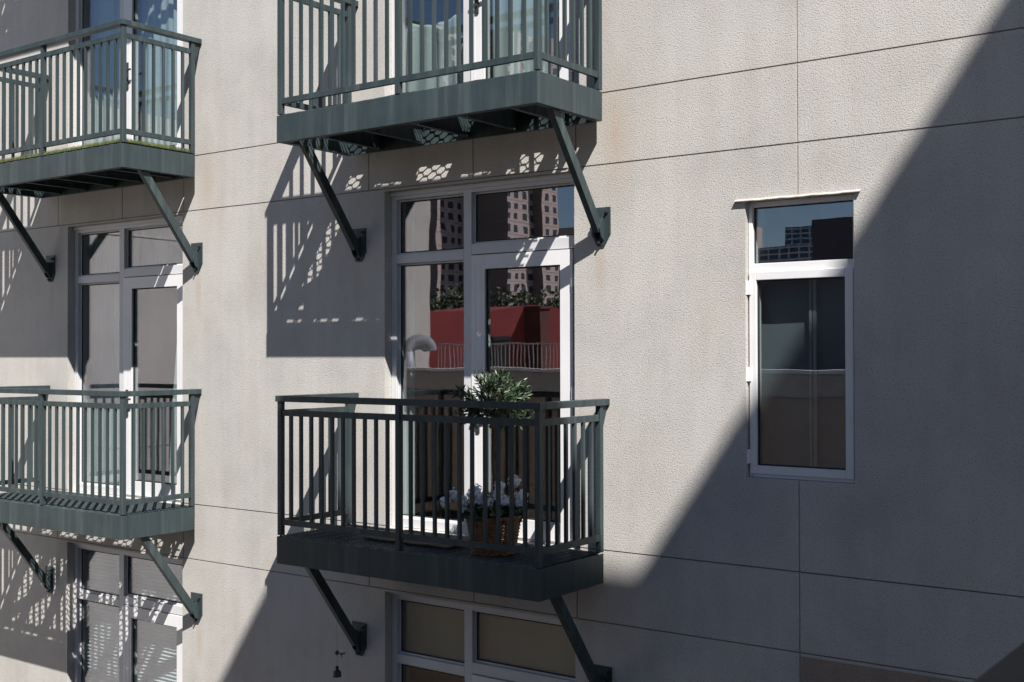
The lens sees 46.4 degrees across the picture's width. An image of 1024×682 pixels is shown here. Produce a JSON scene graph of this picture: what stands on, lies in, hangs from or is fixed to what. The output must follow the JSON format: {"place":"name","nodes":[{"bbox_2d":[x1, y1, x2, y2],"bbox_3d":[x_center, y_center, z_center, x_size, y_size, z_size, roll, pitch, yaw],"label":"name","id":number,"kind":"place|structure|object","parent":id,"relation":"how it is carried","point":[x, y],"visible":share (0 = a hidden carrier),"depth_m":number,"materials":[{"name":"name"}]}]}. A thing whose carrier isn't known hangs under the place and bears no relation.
{"place":"outdoors","nodes":[
{"label":"outdoors","id":0,"kind":"place"},
{"bbox_2d":[491,450,495,477],"bbox_3d":[-0.254,1.166,10.187,0.300,0.470,0.300,-1,-1,36],"label":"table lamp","id":1,"kind":"object","parent":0,"point":[491,466],"visible":0.02,"depth_m":10.11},
{"bbox_2d":[973,642,1023,681],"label":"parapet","id":2,"kind":"structure","parent":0,"point":[1009,667],"depth_m":2.07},
{"bbox_3d":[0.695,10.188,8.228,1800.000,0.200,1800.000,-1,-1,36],"label":"ground","id":3,"kind":"structure","parent":0,"visible":0},
{"bbox_2d":[0,0,1023,681],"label":"apartment building","id":4,"kind":"structure","parent":3,"relation":"on","point":[732,154],"depth_m":8.32,"materials":[{"name":"paint"}]},
{"bbox_2d":[75,0,123,147],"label":"window frame","id":5,"kind":"structure","parent":4,"relation":"in","point":[80,5],"depth_m":12.24,"materials":[{"name":"white"}]},
{"bbox_2d":[0,18,202,281],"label":"balcony","id":6,"kind":"structure","parent":4,"relation":"attached to","point":[117,165],"depth_m":10.81,"materials":[{"name":"paint"}]},
{"bbox_2d":[0,138,189,163],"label":"turf mat","id":7,"kind":"object","parent":6,"relation":"on","point":[128,141],"visible":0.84,"depth_m":10.67,"materials":[{"name":"green plastic"}]},
{"bbox_2d":[0,385,202,622],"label":"balcony","id":8,"kind":"structure","parent":4,"relation":"attached to","point":[142,519],"depth_m":10.75,"materials":[{"name":"paint"}]},
{"bbox_2d":[87,551,132,681],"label":"venetian blind","id":9,"kind":"object","parent":4,"relation":"attached to","point":[105,674],"visible":0.7,"depth_m":12.12,"materials":[{"name":"white plastic"}]},
{"bbox_2d":[89,230,138,484],"bbox_3d":[-4.082,0.206,12.170,0.922,2.670,0.043,-1,-1,36],"label":"curtain","id":10,"kind":"object","parent":4,"relation":"hanging from","point":[104,319],"visible":0.43,"depth_m":12.22,"materials":[{"name":"white fabric"}]},
{"bbox_2d":[91,0,138,144],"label":"curtain","id":11,"kind":"object","parent":4,"relation":"hanging from","point":[104,11],"visible":0.21,"depth_m":12.25,"materials":[{"name":"fabric"}]},
{"bbox_2d":[73,543,182,681],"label":"window frame","id":12,"kind":"structure","parent":4,"relation":"in","point":[81,594],"depth_m":11.84,"materials":[{"name":"white"}]},
{"bbox_2d":[73,215,182,502],"bbox_3d":[-3.718,0.175,11.703,1.816,2.686,0.098,-1,-1,36],"label":"window frame","id":13,"kind":"structure","parent":4,"relation":"in","point":[125,229],"depth_m":11.91,"materials":[{"name":"white plastic"}]},
{"bbox_2d":[123,604,181,681],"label":"door","id":14,"kind":"structure","parent":4,"relation":"in","point":[131,614],"depth_m":11.61,"materials":[{"name":"white plastic"}]},
{"bbox_2d":[123,274,182,500],"bbox_3d":[-3.422,0.436,11.432,0.949,2.116,0.140,-1,-1,36],"label":"door","id":15,"kind":"structure","parent":4,"relation":"in","point":[132,284],"depth_m":11.64,"materials":[{"name":"white plastic"}]},
{"bbox_2d":[124,0,182,147],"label":"door","id":16,"kind":"structure","parent":4,"relation":"in","point":[130,6],"depth_m":11.68,"materials":[{"name":"white plastic"}]},
{"bbox_2d":[135,558,182,681],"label":"venetian blind","id":17,"kind":"object","parent":4,"relation":"attached to","point":[147,667],"visible":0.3,"depth_m":11.63,"materials":[{"name":"white plastic"}]},
{"bbox_2d":[142,0,176,145],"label":"curtain","id":18,"kind":"object","parent":4,"relation":"hanging from","point":[161,14],"visible":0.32,"depth_m":11.72,"materials":[{"name":"white fabric"}]},
{"bbox_2d":[142,226,182,265],"bbox_3d":[-3.291,-0.862,11.598,0.952,0.550,0.039,-1,-1,36],"label":"curtain","id":19,"kind":"object","parent":4,"relation":"hanging from","point":[160,245],"visible":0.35,"depth_m":11.71,"materials":[{"name":"white fabric"}]},
{"bbox_2d":[169,346,176,483],"bbox_3d":[-3.142,0.491,11.437,0.463,2.080,0.060,-1,-1,36],"label":"curtain","id":20,"kind":"object","parent":4,"relation":"hanging from","point":[175,388],"visible":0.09,"depth_m":11.50,"materials":[{"name":"white fabric"}]},
{"bbox_2d":[404,202,414,514],"bbox_3d":[-0.847,0.182,9.751,0.121,2.650,0.035,-1,-1,41],"label":"curtain","id":21,"kind":"object","parent":4,"relation":"hanging from","point":[409,347],"visible":0.62,"depth_m":9.75,"materials":[{"name":"white fabric"}]},
{"bbox_2d":[391,0,470,94],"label":"window frame","id":22,"kind":"structure","parent":4,"relation":"in","point":[466,75],"depth_m":9.23,"materials":[{"name":"white"}]},
{"bbox_2d":[404,601,464,661],"bbox_3d":[-0.592,2.264,9.484,0.770,0.520,0.009,-1,-1,36],"label":"window shade","id":23,"kind":"object","parent":4,"relation":"attached to","point":[434,631],"depth_m":9.50,"materials":[{"name":"beige fabric"}]},
{"bbox_2d":[406,13,462,91],"bbox_3d":[-0.613,-2.170,9.603,0.772,0.950,0.058,-1,-1,36],"label":"curtain","id":24,"kind":"object","parent":4,"relation":"hanging from","point":[435,82],"visible":0.35,"depth_m":9.63,"materials":[{"name":"white fabric"}]},
{"bbox_2d":[275,393,611,681],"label":"balcony","id":25,"kind":"structure","parent":4,"relation":"attached to","point":[538,571],"depth_m":8.24,"materials":[{"name":"paint"}]},
{"bbox_2d":[332,650,344,677],"bbox_3d":[-1.371,2.431,9.512,0.119,0.479,0.071,0,-1,14],"label":"wind chime","id":26,"kind":"object","parent":25,"relation":"hanging from","point":[336,672],"visible":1,"depth_m":9.49,"materials":[{"name":"brown metal"}]},
{"bbox_2d":[363,530,469,548],"bbox_3d":[-0.638,1.456,8.816,0.800,0.018,0.480,-1,-1,36],"label":"floor mat","id":27,"kind":"object","parent":25,"relation":"on","point":[417,543],"visible":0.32,"depth_m":8.74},
{"bbox_2d":[466,515,521,556],"bbox_3d":[-0.126,1.325,8.223,0.393,0.266,0.393,-1,-1,36],"label":"planter basket","id":28,"kind":"object","parent":25,"relation":"on","point":[492,533],"visible":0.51,"depth_m":8.08,"materials":[{"name":"wicker"}]},
{"bbox_2d":[439,475,527,527],"bbox_3d":[-0.161,1.092,8.236,0.524,0.346,0.502,-1,-1,36],"label":"flowering plant","id":29,"kind":"object","parent":28,"relation":"in","point":[518,503],"visible":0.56,"depth_m":8.18,"materials":[{"name":"white plant"}]},
{"bbox_2d":[449,368,533,521],"bbox_3d":[-0.120,0.711,8.235,0.563,1.063,0.602,-1,-1,36],"label":"topiary tree","id":30,"kind":"object","parent":28,"relation":"on","point":[488,385],"visible":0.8,"depth_m":8.16,"materials":[{"name":"green plant"}]},
{"bbox_2d":[277,0,610,261],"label":"balcony","id":31,"kind":"structure","parent":4,"relation":"attached to","point":[536,99],"depth_m":8.41,"materials":[{"name":"paint"}]},
{"bbox_2d":[316,74,512,108],"bbox_3d":[-0.538,-1.744,8.593,1.960,0.014,0.523,-1,-1,36],"label":"floor mat","id":32,"kind":"object","parent":31,"relation":"on","point":[413,91],"visible":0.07,"depth_m":8.41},
{"bbox_2d":[437,503,522,517],"bbox_3d":[-0.253,1.506,10.184,0.600,0.210,0.500,-1,-1,36],"label":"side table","id":33,"kind":"object","parent":4,"relation":"on","point":[441,509],"visible":0.13,"depth_m":10.14,"materials":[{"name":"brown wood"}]},
{"bbox_2d":[390,173,574,543],"bbox_3d":[-0.222,0.139,9.131,1.816,2.686,0.098,-1,-1,36],"label":"window frame","id":34,"kind":"structure","parent":4,"relation":"in","point":[401,259],"depth_m":9.21,"materials":[{"name":"white plastic"}]},
{"bbox_2d":[391,592,575,681],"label":"window frame","id":35,"kind":"structure","parent":4,"relation":"in","point":[473,664],"depth_m":9.16,"materials":[{"name":"white plastic"}]},
{"bbox_2d":[472,674,513,681],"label":"door","id":36,"kind":"structure","parent":4,"relation":"in","point":[475,677],"depth_m":9.05,"materials":[{"name":"white plastic"}]},
{"bbox_2d":[471,0,573,81],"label":"door","id":37,"kind":"structure","parent":4,"relation":"in","point":[484,73],"depth_m":9.11,"materials":[{"name":"white plastic"}]},
{"bbox_2d":[471,249,574,541],"bbox_3d":[0.074,0.400,8.861,0.949,2.116,0.140,-1,-1,36],"label":"door","id":38,"kind":"structure","parent":4,"relation":"in","point":[481,265],"depth_m":8.82,"materials":[{"name":"white plastic"}]},
{"bbox_2d":[492,0,558,77],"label":"curtain","id":39,"kind":"object","parent":4,"relation":"hanging from","point":[522,67],"visible":0.25,"depth_m":9.14,"materials":[{"name":"white fabric"}]},
{"bbox_2d":[480,614,575,676],"bbox_3d":[0.154,2.596,8.933,1.020,1.200,0.009,-1,-1,36],"label":"window shade","id":40,"kind":"object","parent":4,"relation":"attached to","point":[532,645],"depth_m":8.96,"materials":[{"name":"beige fabric"}]},
{"bbox_2d":[748,194,854,482],"bbox_3d":[1.850,-0.013,7.579,0.716,1.776,0.085,-1,-1,36],"label":"window frame","id":41,"kind":"structure","parent":4,"relation":"in","point":[754,266],"depth_m":7.60,"materials":[{"name":"white plastic"}]},
{"bbox_2d":[761,278,845,468],"bbox_3d":[1.904,0.228,7.648,0.740,1.300,0.007,-1,-1,36],"label":"window shade","id":42,"kind":"object","parent":4,"relation":"hanging from","point":[785,370],"depth_m":7.68,"materials":[{"name":"grey fabric"}]},
{"bbox_2d":[809,279,817,466],"bbox_3d":[1.915,0.217,7.599,0.047,1.280,0.017,-1,-1,36],"label":"sliding screen","id":43,"kind":"object","parent":4,"relation":"on","point":[813,397],"visible":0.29,"depth_m":7.59,"materials":[{"name":"grey"}]}
]}

